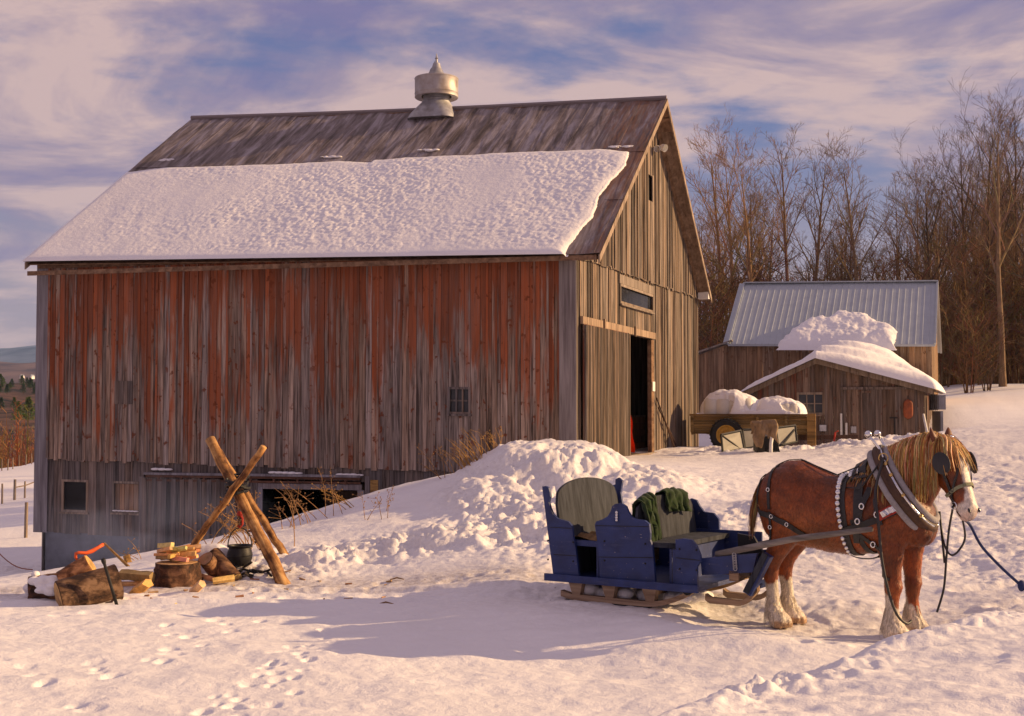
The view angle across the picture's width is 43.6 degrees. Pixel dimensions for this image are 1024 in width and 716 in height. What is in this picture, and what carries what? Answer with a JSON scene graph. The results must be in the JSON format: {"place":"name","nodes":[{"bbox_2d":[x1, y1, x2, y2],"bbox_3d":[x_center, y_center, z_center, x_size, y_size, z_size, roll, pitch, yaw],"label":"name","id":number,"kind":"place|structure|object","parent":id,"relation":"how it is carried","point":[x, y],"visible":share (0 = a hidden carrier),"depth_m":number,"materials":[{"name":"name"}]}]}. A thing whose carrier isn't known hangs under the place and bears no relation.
{"place":"outdoors","nodes":[
{"label":"outdoors","id":0,"kind":"place"},
{"bbox_2d":[0,383,34,463],"bbox_3d":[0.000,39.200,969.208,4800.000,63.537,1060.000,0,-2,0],"label":"valley floor","id":1,"kind":"structure","parent":0,"point":[17,394],"depth_m":839.15,"materials":[{"name":"brown plant"}]},
{"bbox_2d":[0,361,35,382],"bbox_3d":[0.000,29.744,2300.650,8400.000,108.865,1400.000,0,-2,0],"label":"wooded hill","id":2,"kind":"structure","parent":0,"point":[9,371],"depth_m":2226.85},
{"bbox_2d":[0,345,35,362],"bbox_3d":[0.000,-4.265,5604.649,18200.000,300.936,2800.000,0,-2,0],"label":"mountain","id":3,"kind":"structure","parent":0,"point":[25,354],"depth_m":5514.73,"materials":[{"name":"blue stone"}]},
{"bbox_2d":[23,571,57,595],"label":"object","id":4,"kind":"structure","parent":0,"point":[43,584],"depth_m":14.60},
{"bbox_2d":[0,384,1023,715],"bbox_3d":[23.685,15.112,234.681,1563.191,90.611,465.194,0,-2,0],"label":"snow ground","id":5,"kind":"structure","parent":0,"point":[478,614],"depth_m":12.65,"materials":[{"name":"snow"}]},
{"bbox_2d":[0,401,34,467],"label":"field edge brush","id":6,"kind":"object","parent":5,"relation":"on","point":[4,448],"visible":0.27,"depth_m":155.19,"materials":[{"name":"plant"}]},
{"bbox_2d":[0,424,34,466],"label":"valley brush","id":7,"kind":"object","parent":5,"relation":"on","point":[14,452],"visible":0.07,"depth_m":268.92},
{"bbox_2d":[16,397,34,424],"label":"evergreen tree","id":8,"kind":"object","parent":5,"relation":"on","point":[29,403],"visible":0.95,"depth_m":204.61,"materials":[{"name":"green plant"}]},
{"bbox_2d":[54,564,123,605],"bbox_3d":[-4.786,2.617,14.465,0.738,0.539,0.408,1,-3,-31],"label":"cut log","id":9,"kind":"object","parent":5,"relation":"on","point":[91,587],"visible":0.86,"depth_m":14.31,"materials":[{"name":"brown wood"}]},
{"bbox_2d":[56,555,95,579],"bbox_3d":[-4.971,2.454,14.618,0.443,0.401,0.256,0,-2,-7],"label":"cut log","id":10,"kind":"object","parent":9,"relation":"on","point":[84,563],"visible":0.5,"depth_m":14.52,"materials":[{"name":"wood"}]},
{"bbox_2d":[101,558,117,604],"bbox_3d":[-4.501,2.497,14.283,0.208,0.546,0.108,2,-3,-40],"label":"cant hook","id":11,"kind":"object","parent":5,"relation":"on","point":[114,596],"visible":0.93,"depth_m":14.25,"materials":[{"name":"black metal"}]},
{"bbox_2d":[122,581,141,585],"bbox_3d":[-4.620,2.716,15.403,0.341,0.061,0.068,0,-2,-5],"label":"split log","id":12,"kind":"object","parent":5,"relation":"on","point":[129,583],"visible":0.47,"depth_m":15.39,"materials":[{"name":"brown wood"}]},
{"bbox_2d":[119,569,154,582],"bbox_3d":[-4.519,2.626,15.404,0.427,0.160,0.149,-1,-2,14],"label":"split log","id":13,"kind":"object","parent":12,"relation":"on","point":[131,574],"visible":0.88,"depth_m":15.36,"materials":[{"name":"brown wood"}]},
{"bbox_2d":[129,579,152,593],"bbox_3d":[-4.405,2.728,15.194,0.318,0.231,0.155,-2,-3,39],"label":"split log","id":14,"kind":"object","parent":5,"relation":"on","point":[144,585],"visible":0.91,"depth_m":15.13,"materials":[{"name":"brown wood"}]},
{"bbox_2d":[153,560,203,587],"bbox_3d":[-4.106,2.658,15.656,0.592,0.325,0.594,-2,-3,35],"label":"chopping stump","id":15,"kind":"object","parent":5,"relation":"on","point":[170,574],"visible":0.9,"depth_m":15.44,"materials":[{"name":"brown wood"}]},
{"bbox_2d":[198,552,217,576],"bbox_3d":[-3.715,2.616,15.910,0.203,0.432,0.447,-1,-3,25],"label":"fire log","id":16,"kind":"object","parent":5,"relation":"on","point":[208,562],"visible":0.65,"depth_m":15.77,"materials":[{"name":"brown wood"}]},
{"bbox_2d":[191,543,227,567],"bbox_3d":[-3.927,2.578,16.510,0.608,0.368,0.278,0,-2,0],"label":"snow lump","id":17,"kind":"object","parent":5,"relation":"on","point":[206,548],"visible":0.26,"depth_m":16.43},
{"bbox_2d":[210,548,241,579],"bbox_3d":[-3.579,2.602,15.912,0.523,0.473,0.236,-1,-3,32],"label":"fire log","id":18,"kind":"object","parent":5,"relation":"on","point":[225,566],"visible":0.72,"depth_m":15.81,"materials":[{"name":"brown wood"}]},
{"bbox_2d":[190,436,290,584],"bbox_3d":[-3.238,1.952,16.381,1.707,1.893,1.592,2,-3,-39],"label":"log tripod","id":19,"kind":"object","parent":5,"relation":"on","point":[238,489],"visible":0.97,"depth_m":16.17,"materials":[{"name":"brown wood"}]},
{"bbox_2d":[235,501,243,527],"bbox_3d":[-3.484,1.966,16.384,0.107,0.435,0.103,2,-3,-41],"label":"hanging chain","id":20,"kind":"object","parent":19,"relation":"hanging from","point":[240,521],"visible":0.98,"depth_m":16.37,"materials":[{"name":"red paint"}]},
{"bbox_2d":[227,527,252,567],"bbox_3d":[-3.480,2.438,16.366,0.332,0.551,0.332,0,-2,0],"label":"cauldron","id":21,"kind":"object","parent":20,"relation":"hanging from","point":[239,555],"visible":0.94,"depth_m":16.24,"materials":[{"name":"black metal"}]},
{"bbox_2d":[182,490,301,548],"bbox_3d":[-3.790,2.327,18.109,1.474,0.922,0.956,-1,-3,30],"label":"dry weed","id":22,"kind":"object","parent":5,"relation":"on","point":[234,532],"visible":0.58,"depth_m":18.17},
{"bbox_2d":[268,482,310,528],"bbox_3d":[-3.704,2.382,20.336,0.860,0.845,0.883,-1,-2,17],"label":"dry weed","id":23,"kind":"object","parent":5,"relation":"on","point":[297,502],"visible":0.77,"depth_m":20.43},
{"bbox_2d":[277,467,342,521],"bbox_3d":[-3.328,2.231,20.822,0.938,0.931,1.004,1,-3,-28],"label":"dry weed","id":24,"kind":"object","parent":5,"relation":"on","point":[312,498],"visible":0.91,"depth_m":20.78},
{"bbox_2d":[23,53,711,570],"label":"barn","id":25,"kind":"structure","parent":5,"relation":"on","point":[361,303],"depth_m":28.48,"materials":[{"name":"wood"}]},
{"bbox_2d":[59,479,88,514],"bbox_3d":[-9.872,3.135,28.918,0.711,0.781,0.110,-1,-2,14],"label":"window","id":26,"kind":"structure","parent":25,"relation":"in","point":[76,491],"depth_m":28.95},
{"bbox_2d":[110,481,138,514],"bbox_3d":[-8.622,3.130,28.607,0.739,0.755,0.117,-1,-2,14],"label":"window","id":27,"kind":"structure","parent":25,"relation":"in","point":[125,494],"depth_m":28.62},
{"bbox_2d":[138,476,257,552],"bbox_3d":[-6.913,4.114,28.089,2.851,3.007,0.051,-1,-2,14],"label":"basement door","id":28,"kind":"structure","parent":25,"relation":"in","point":[164,505],"depth_m":28.21,"materials":[{"name":"wood"}]},
{"bbox_2d":[446,387,471,415],"bbox_3d":[-1.103,0.912,26.799,0.546,0.613,0.110,-1,-2,14],"label":"window","id":29,"kind":"structure","parent":25,"relation":"in","point":[460,400],"depth_m":26.82,"materials":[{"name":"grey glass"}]},
{"bbox_2d":[583,324,630,455],"bbox_3d":[2.106,0.794,28.042,0.083,2.877,3.525,-1,-2,20],"label":"sliding door","id":30,"kind":"structure","parent":25,"relation":"in","point":[606,352],"depth_m":27.84,"materials":[{"name":"wood"}]},
{"bbox_2d":[620,283,654,314],"bbox_3d":[3.023,-1.409,30.938,0.110,0.504,3.187,-1,-2,20],"label":"window","id":31,"kind":"structure","parent":25,"relation":"in","point":[628,298],"depth_m":30.91,"materials":[{"name":"grey glass"}]},
{"bbox_2d":[631,415,645,448],"bbox_3d":[3.036,1.964,34.004,0.656,0.890,1.630,-1,-2,20],"label":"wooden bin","id":32,"kind":"object","parent":25,"relation":"in","point":[637,433],"visible":0.35,"depth_m":33.93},
{"bbox_2d":[440,428,486,471],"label":"dry grass","id":33,"kind":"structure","parent":5,"relation":"on","point":[466,458],"depth_m":21.81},
{"bbox_2d":[584,584,713,604],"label":"packed snow","id":34,"kind":"structure","parent":5,"relation":"on","point":[628,593],"depth_m":13.36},
{"bbox_2d":[542,477,872,607],"bbox_3d":[2.174,1.935,13.367,3.718,1.270,1.656,-1,-3,33],"label":"sleigh","id":35,"kind":"object","parent":5,"relation":"on","point":[699,550],"visible":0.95,"depth_m":13.32,"materials":[{"name":"blue paint"}]},
{"bbox_2d":[575,531,658,562],"bbox_3d":[1.133,2.100,14.087,0.465,0.399,1.320,-1,-3,33],"label":"fur rug","id":36,"kind":"object","parent":35,"relation":"on","point":[591,535],"visible":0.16,"depth_m":13.82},
{"bbox_2d":[632,492,661,541],"bbox_3d":[1.404,1.679,13.331,0.282,0.552,0.336,-1,-3,27],"label":"blanket","id":37,"kind":"object","parent":35,"relation":"hanging from","point":[648,501],"visible":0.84,"depth_m":13.28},
{"bbox_2d":[655,487,691,511],"bbox_3d":[1.760,1.545,13.927,0.250,0.283,0.523,-1,-3,33],"label":"blanket","id":38,"kind":"object","parent":35,"relation":"on","point":[676,499],"visible":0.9,"depth_m":13.87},
{"bbox_2d":[691,182,723,346],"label":"bare tree","id":39,"kind":"object","parent":5,"relation":"on","point":[703,229],"visible":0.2,"depth_m":82.45,"materials":[{"name":"brown plant"}]},
{"bbox_2d":[698,244,735,394],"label":"sapling","id":40,"kind":"object","parent":5,"relation":"on","point":[712,313],"visible":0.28,"depth_m":62.13,"materials":[{"name":"brown plant"}]},
{"bbox_2d":[695,209,742,322],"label":"bare tree","id":41,"kind":"object","parent":5,"relation":"on","point":[714,249],"visible":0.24,"depth_m":81.43,"materials":[{"name":"brown plant"}]},
{"bbox_2d":[698,202,744,358],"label":"bare tree","id":42,"kind":"object","parent":5,"relation":"on","point":[726,266],"visible":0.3,"depth_m":75.51,"materials":[{"name":"brown plant"}]},
{"bbox_2d":[698,244,747,394],"bbox_3d":[10.415,-1.445,64.741,4.218,8.513,4.042,2,-3,-43],"label":"sapling","id":43,"kind":"object","parent":5,"relation":"on","point":[720,313],"visible":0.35,"depth_m":64.23,"materials":[{"name":"brown plant"}]},
{"bbox_2d":[684,115,771,370],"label":"bare tree","id":44,"kind":"object","parent":5,"relation":"on","point":[717,240],"visible":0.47,"depth_m":69.90,"materials":[{"name":"brown plant"}]},
{"bbox_2d":[688,105,771,355],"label":"bare tree","id":45,"kind":"object","parent":5,"relation":"on","point":[731,248],"visible":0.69,"depth_m":66.97,"materials":[{"name":"brown plant"}]},
{"bbox_2d":[720,429,744,451],"bbox_3d":[5.369,2.036,31.204,0.875,0.579,0.111,2,-3,-39],"label":"panel frame","id":46,"kind":"object","parent":5,"relation":"on","point":[732,440],"visible":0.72,"depth_m":31.19,"materials":[{"name":"wood"}]},
{"bbox_2d":[696,127,792,304],"bbox_3d":[11.592,-4.375,64.265,4.682,14.194,5.978,0,-2,2],"label":"bare tree","id":47,"kind":"object","parent":5,"relation":"on","point":[748,265],"visible":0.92,"depth_m":64.01,"materials":[{"name":"brown plant"}]},
{"bbox_2d":[742,428,766,448],"bbox_3d":[6.089,1.995,31.692,0.928,0.530,0.082,1,-2,-21],"label":"panel frame","id":48,"kind":"object","parent":5,"relation":"on","point":[747,437],"visible":0.38,"depth_m":31.58,"materials":[{"name":"wood"}]},
{"bbox_2d":[717,168,793,371],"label":"bare tree","id":49,"kind":"object","parent":5,"relation":"on","point":[750,205],"visible":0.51,"depth_m":69.17,"materials":[{"name":"brown plant"}]},
{"bbox_2d":[720,183,791,281],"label":"bare tree","id":50,"kind":"object","parent":5,"relation":"on","point":[757,229],"visible":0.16,"depth_m":96.82,"materials":[{"name":"brown plant"}]},
{"bbox_2d":[724,233,800,369],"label":"sapling","id":51,"kind":"object","parent":5,"relation":"on","point":[772,271],"visible":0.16,"depth_m":67.52,"materials":[{"name":"brown plant"}]},
{"bbox_2d":[723,167,807,281],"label":"bare tree","id":52,"kind":"object","parent":5,"relation":"on","point":[776,252],"visible":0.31,"depth_m":83.39,"materials":[{"name":"brown plant"}]},
{"bbox_2d":[753,436,779,452],"bbox_3d":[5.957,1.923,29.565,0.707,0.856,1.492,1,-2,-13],"label":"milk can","id":53,"kind":"object","parent":5,"relation":"on","point":[770,444],"visible":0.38,"depth_m":29.69,"materials":[{"name":"metal"}]},
{"bbox_2d":[750,419,777,447],"bbox_3d":[5.776,1.733,29.325,0.782,0.663,0.368,-1,-3,32],"label":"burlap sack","id":54,"kind":"object","parent":53,"relation":"on","point":[760,429],"visible":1,"depth_m":29.20,"materials":[{"name":"beige fabric"}]},
{"bbox_2d":[689,414,857,445],"bbox_3d":[7.088,2.009,34.615,4.392,1.006,2.120,-1,-2,15],"label":"cart","id":55,"kind":"object","parent":5,"relation":"on","point":[714,426],"visible":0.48,"depth_m":33.98,"materials":[{"name":"wood"}]},
{"bbox_2d":[704,394,752,428],"bbox_3d":[5.934,1.542,34.910,1.350,1.130,1.150,-1,-2,15],"label":"plastic tank","id":56,"kind":"object","parent":55,"relation":"on","point":[717,406],"visible":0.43,"depth_m":34.45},
{"bbox_2d":[696,389,806,424],"bbox_3d":[6.537,1.422,34.785,2.992,1.160,1.460,-1,-2,15],"label":"snow heap","id":57,"kind":"object","parent":55,"relation":"on","point":[767,405],"visible":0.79,"depth_m":34.26,"materials":[{"name":"snow"}]},
{"bbox_2d":[735,123,838,280],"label":"bare tree","id":58,"kind":"object","parent":5,"relation":"on","point":[783,222],"visible":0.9,"depth_m":68.19,"materials":[{"name":"brown plant"}]},
{"bbox_2d":[777,424,797,446],"bbox_3d":[6.868,1.935,31.921,0.793,0.554,0.148,2,-3,-35],"label":"panel frame","id":59,"kind":"object","parent":5,"relation":"on","point":[787,435],"visible":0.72,"depth_m":31.94,"materials":[{"name":"wood"}]},
{"bbox_2d":[730,240,858,287],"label":"sapling","id":60,"kind":"object","parent":5,"relation":"on","point":[794,266],"visible":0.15,"depth_m":61.77,"materials":[{"name":"brown plant"}]},
{"bbox_2d":[698,280,941,412],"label":"long shed","id":61,"kind":"structure","parent":5,"relation":"on","point":[780,324],"depth_m":48.90,"materials":[{"name":"metal"}]},
{"bbox_2d":[767,127,873,280],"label":"bare tree","id":62,"kind":"object","parent":5,"relation":"on","point":[817,250],"visible":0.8,"depth_m":69.81,"materials":[{"name":"brown plant"}]},
{"bbox_2d":[808,223,858,280],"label":"bare tree","id":63,"kind":"object","parent":5,"relation":"on","point":[825,248],"visible":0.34,"depth_m":74.50,"materials":[{"name":"brown plant"}]},
{"bbox_2d":[810,211,870,280],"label":"bare tree","id":64,"kind":"object","parent":5,"relation":"on","point":[841,271],"visible":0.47,"depth_m":74.16,"materials":[{"name":"brown plant"}]},
{"bbox_2d":[741,340,945,445],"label":"shed","id":65,"kind":"structure","parent":5,"relation":"on","point":[874,405],"depth_m":39.08,"materials":[{"name":"brown wood"}]},
{"bbox_2d":[797,392,824,415],"bbox_3d":[9.178,1.421,39.338,0.838,0.732,0.110,-1,-2,14],"label":"window","id":66,"kind":"structure","parent":65,"relation":"in","point":[814,402],"depth_m":39.34,"materials":[{"name":"grey glass"}]},
{"bbox_2d":[861,389,914,439],"bbox_3d":[11.383,1.903,38.753,1.558,1.895,0.046,-1,-2,14],"label":"plank door","id":67,"kind":"structure","parent":65,"relation":"in","point":[885,420],"depth_m":38.77,"materials":[{"name":"brown wood"}]},
{"bbox_2d":[903,399,912,418],"bbox_3d":[11.934,1.480,38.578,0.272,0.726,0.162,0,-2,0],"label":"float buoy","id":68,"kind":"object","parent":65,"relation":"hanging from","point":[908,408],"visible":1,"depth_m":38.51,"materials":[{"name":"orange paint"}]},
{"bbox_2d":[929,394,945,431],"bbox_3d":[13.150,1.733,39.606,0.250,1.220,0.900,0,-2,0],"label":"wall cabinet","id":69,"kind":"object","parent":65,"relation":"attached to","point":[937,402],"depth_m":39.39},
{"bbox_2d":[815,192,881,280],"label":"bare tree","id":70,"kind":"object","parent":5,"relation":"on","point":[848,240],"visible":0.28,"depth_m":80.54,"materials":[{"name":"brown plant"}]},
{"bbox_2d":[812,191,885,280],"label":"bare tree","id":71,"kind":"object","parent":5,"relation":"on","point":[850,253],"visible":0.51,"depth_m":73.48,"materials":[{"name":"brown plant"}]},
{"bbox_2d":[811,137,899,280],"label":"bare tree","id":72,"kind":"object","parent":5,"relation":"on","point":[854,261],"visible":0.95,"depth_m":66.49,"materials":[{"name":"brown plant"}]},
{"bbox_2d":[747,427,979,637],"bbox_3d":[3.334,1.668,12.298,2.308,2.015,1.046,-1,-3,32],"label":"horse","id":73,"kind":"object","parent":5,"relation":"on","point":[889,493],"visible":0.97,"depth_m":12.11},
{"bbox_2d":[964,521,1023,591],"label":"lead rope","id":74,"kind":"object","parent":73,"relation":"attached to","point":[1020,583],"visible":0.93,"depth_m":11.79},
{"bbox_2d":[849,168,943,279],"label":"bare tree","id":75,"kind":"object","parent":5,"relation":"on","point":[891,242],"visible":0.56,"depth_m":70.60,"materials":[{"name":"brown plant"}]},
{"bbox_2d":[854,238,940,362],"bbox_3d":[19.095,-2.046,63.672,3.999,8.069,3.831,0,-2,3],"label":"sapling","id":76,"kind":"object","parent":5,"relation":"on","point":[883,266],"visible":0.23,"depth_m":63.96,"materials":[{"name":"brown plant"}]},
{"bbox_2d":[871,210,936,279],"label":"bare tree","id":77,"kind":"object","parent":5,"relation":"on","point":[898,246],"visible":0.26,"depth_m":78.04,"materials":[{"name":"brown plant"}]},
{"bbox_2d":[866,155,965,279],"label":"bare tree","id":78,"kind":"object","parent":5,"relation":"on","point":[917,237],"visible":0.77,"depth_m":66.51,"materials":[{"name":"brown plant"}]},
{"bbox_2d":[890,194,959,366],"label":"bare tree","id":79,"kind":"object","parent":5,"relation":"on","point":[916,240],"visible":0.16,"depth_m":78.38,"materials":[{"name":"brown plant"}]},
{"bbox_2d":[856,122,995,383],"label":"bare tree","id":80,"kind":"object","parent":5,"relation":"on","point":[927,235],"visible":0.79,"depth_m":66.83,"materials":[{"name":"brown plant"}]},
{"bbox_2d":[882,154,972,287],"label":"bare tree","id":81,"kind":"object","parent":5,"relation":"on","point":[936,197],"visible":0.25,"depth_m":81.65,"materials":[{"name":"brown plant"}]},
{"bbox_2d":[901,177,968,385],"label":"bare tree","id":82,"kind":"object","parent":5,"relation":"on","point":[936,227],"visible":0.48,"depth_m":68.20,"materials":[{"name":"brown plant"}]},
{"bbox_2d":[898,180,979,313],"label":"bare tree","id":83,"kind":"object","parent":5,"relation":"on","point":[923,252],"visible":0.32,"depth_m":69.11,"materials":[{"name":"brown plant"}]},
{"bbox_2d":[918,270,972,386],"bbox_3d":[20.538,-1.384,60.952,2.834,5.970,2.958,-1,-2,19],"label":"sapling","id":84,"kind":"object","parent":5,"relation":"on","point":[950,363],"visible":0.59,"depth_m":60.50,"materials":[{"name":"brown plant"}]},
{"bbox_2d":[935,274,962,385],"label":"sapling","id":85,"kind":"object","parent":5,"relation":"on","point":[944,375],"visible":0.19,"depth_m":63.64,"materials":[{"name":"brown plant"}]},
{"bbox_2d":[924,232,983,383],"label":"bare tree","id":86,"kind":"object","parent":5,"relation":"on","point":[958,380],"visible":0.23,"depth_m":67.05,"materials":[{"name":"brown plant"}]},
{"bbox_2d":[941,286,974,383],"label":"sapling","id":87,"kind":"object","parent":5,"relation":"on","point":[957,346],"visible":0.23,"depth_m":62.92,"materials":[{"name":"brown plant"}]},
{"bbox_2d":[905,69,1023,383],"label":"bare tree","id":88,"kind":"object","parent":5,"relation":"on","point":[989,202],"visible":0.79,"depth_m":62.97,"materials":[{"name":"brown plant"}]},
{"bbox_2d":[933,153,995,281],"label":"bare tree","id":89,"kind":"object","parent":5,"relation":"on","point":[971,185],"visible":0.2,"depth_m":93.00,"materials":[{"name":"brown plant"}]},
{"bbox_2d":[911,103,1023,383],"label":"bare tree","id":90,"kind":"object","parent":5,"relation":"on","point":[963,207],"visible":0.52,"depth_m":69.89,"materials":[{"name":"brown plant"}]},
{"bbox_2d":[940,281,997,392],"bbox_3d":[20.057,-0.850,56.619,2.214,5.080,2.711,1,-2,-22],"label":"sapling","id":91,"kind":"object","parent":5,"relation":"on","point":[965,367],"visible":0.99,"depth_m":56.30,"materials":[{"name":"brown plant"}]},
{"bbox_2d":[929,224,1017,384],"bbox_3d":[21.403,-2.443,60.085,3.928,7.927,3.764,1,-2,-22],"label":"sapling","id":92,"kind":"object","parent":5,"relation":"on","point":[966,284],"visible":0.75,"depth_m":60.09,"materials":[{"name":"brown plant"}]},
{"bbox_2d":[929,148,1023,278],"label":"bare tree","id":93,"kind":"object","parent":5,"relation":"on","point":[982,192],"visible":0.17,"depth_m":79.59,"materials":[{"name":"brown plant"}]},
{"bbox_2d":[940,278,1013,384],"bbox_3d":[21.892,-1.163,60.491,3.414,5.229,2.959,-1,-3,28],"label":"sapling","id":94,"kind":"object","parent":5,"relation":"on","point":[1003,282],"visible":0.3,"depth_m":60.45,"materials":[{"name":"brown plant"}]},
{"bbox_2d":[937,94,1023,383],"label":"bare tree","id":95,"kind":"object","parent":5,"relation":"on","point":[1015,187],"visible":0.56,"depth_m":64.70,"materials":[{"name":"brown plant"}]},
{"bbox_2d":[958,298,1005,389],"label":"sapling","id":96,"kind":"object","parent":5,"relation":"on","point":[993,335],"visible":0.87,"depth_m":56.88,"materials":[{"name":"brown plant"}]},
{"bbox_2d":[950,188,1013,383],"bbox_3d":[22.588,-3.398,61.545,3.198,9.693,4.082,-1,-3,28],"label":"bare tree","id":97,"kind":"object","parent":5,"relation":"on","point":[967,263],"visible":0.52,"depth_m":61.64,"materials":[{"name":"brown plant"}]},
{"bbox_2d":[949,247,1023,383],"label":"sapling","id":98,"kind":"object","parent":5,"relation":"on","point":[1011,311],"visible":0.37,"depth_m":61.66,"materials":[{"name":"brown plant"}]},
{"bbox_2d":[952,229,1022,383],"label":"sapling","id":99,"kind":"object","parent":5,"relation":"on","point":[1006,323],"visible":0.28,"depth_m":61.61,"materials":[{"name":"brown plant"}]},
{"bbox_2d":[961,320,1015,390],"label":"sapling","id":100,"kind":"object","parent":5,"relation":"on","point":[989,363],"visible":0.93,"depth_m":56.38,"materials":[{"name":"brown plant"}]},
{"bbox_2d":[955,78,1023,334],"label":"bare tree","id":101,"kind":"object","parent":5,"relation":"on","point":[1020,246],"visible":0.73,"depth_m":61.26,"materials":[{"name":"brown plant"}]},
{"bbox_2d":[960,92,1023,386],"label":"bare tree","id":102,"kind":"object","parent":5,"relation":"on","point":[1002,374],"visible":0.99,"depth_m":57.89,"materials":[{"name":"brown plant"}]},
{"bbox_2d":[963,196,1020,296],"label":"bare tree","id":103,"kind":"object","parent":5,"relation":"on","point":[990,234],"visible":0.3,"depth_m":63.78,"materials":[{"name":"brown plant"}]},
{"bbox_2d":[968,241,1023,383],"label":"sapling","id":104,"kind":"object","parent":5,"relation":"on","point":[1012,354],"visible":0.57,"depth_m":61.27,"materials":[{"name":"brown plant"}]},
{"bbox_2d":[969,184,1023,383],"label":"bare tree","id":105,"kind":"object","parent":5,"relation":"on","point":[1008,266],"visible":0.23,"depth_m":64.09,"materials":[{"name":"brown plant"}]},
{"bbox_2d":[970,205,1023,378],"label":"bare tree","id":106,"kind":"object","parent":5,"relation":"on","point":[1010,260],"visible":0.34,"depth_m":63.60,"materials":[{"name":"brown plant"}]},
{"bbox_2d":[995,264,1023,368],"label":"sapling","id":107,"kind":"object","parent":5,"relation":"on","point":[1016,312],"visible":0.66,"depth_m":61.13,"materials":[{"name":"brown plant"}]},
{"bbox_2d":[0,0,1023,347],"label":"sky","id":108,"kind":"structure","parent":0,"point":[89,89],"materials":[{"name":"blue"}]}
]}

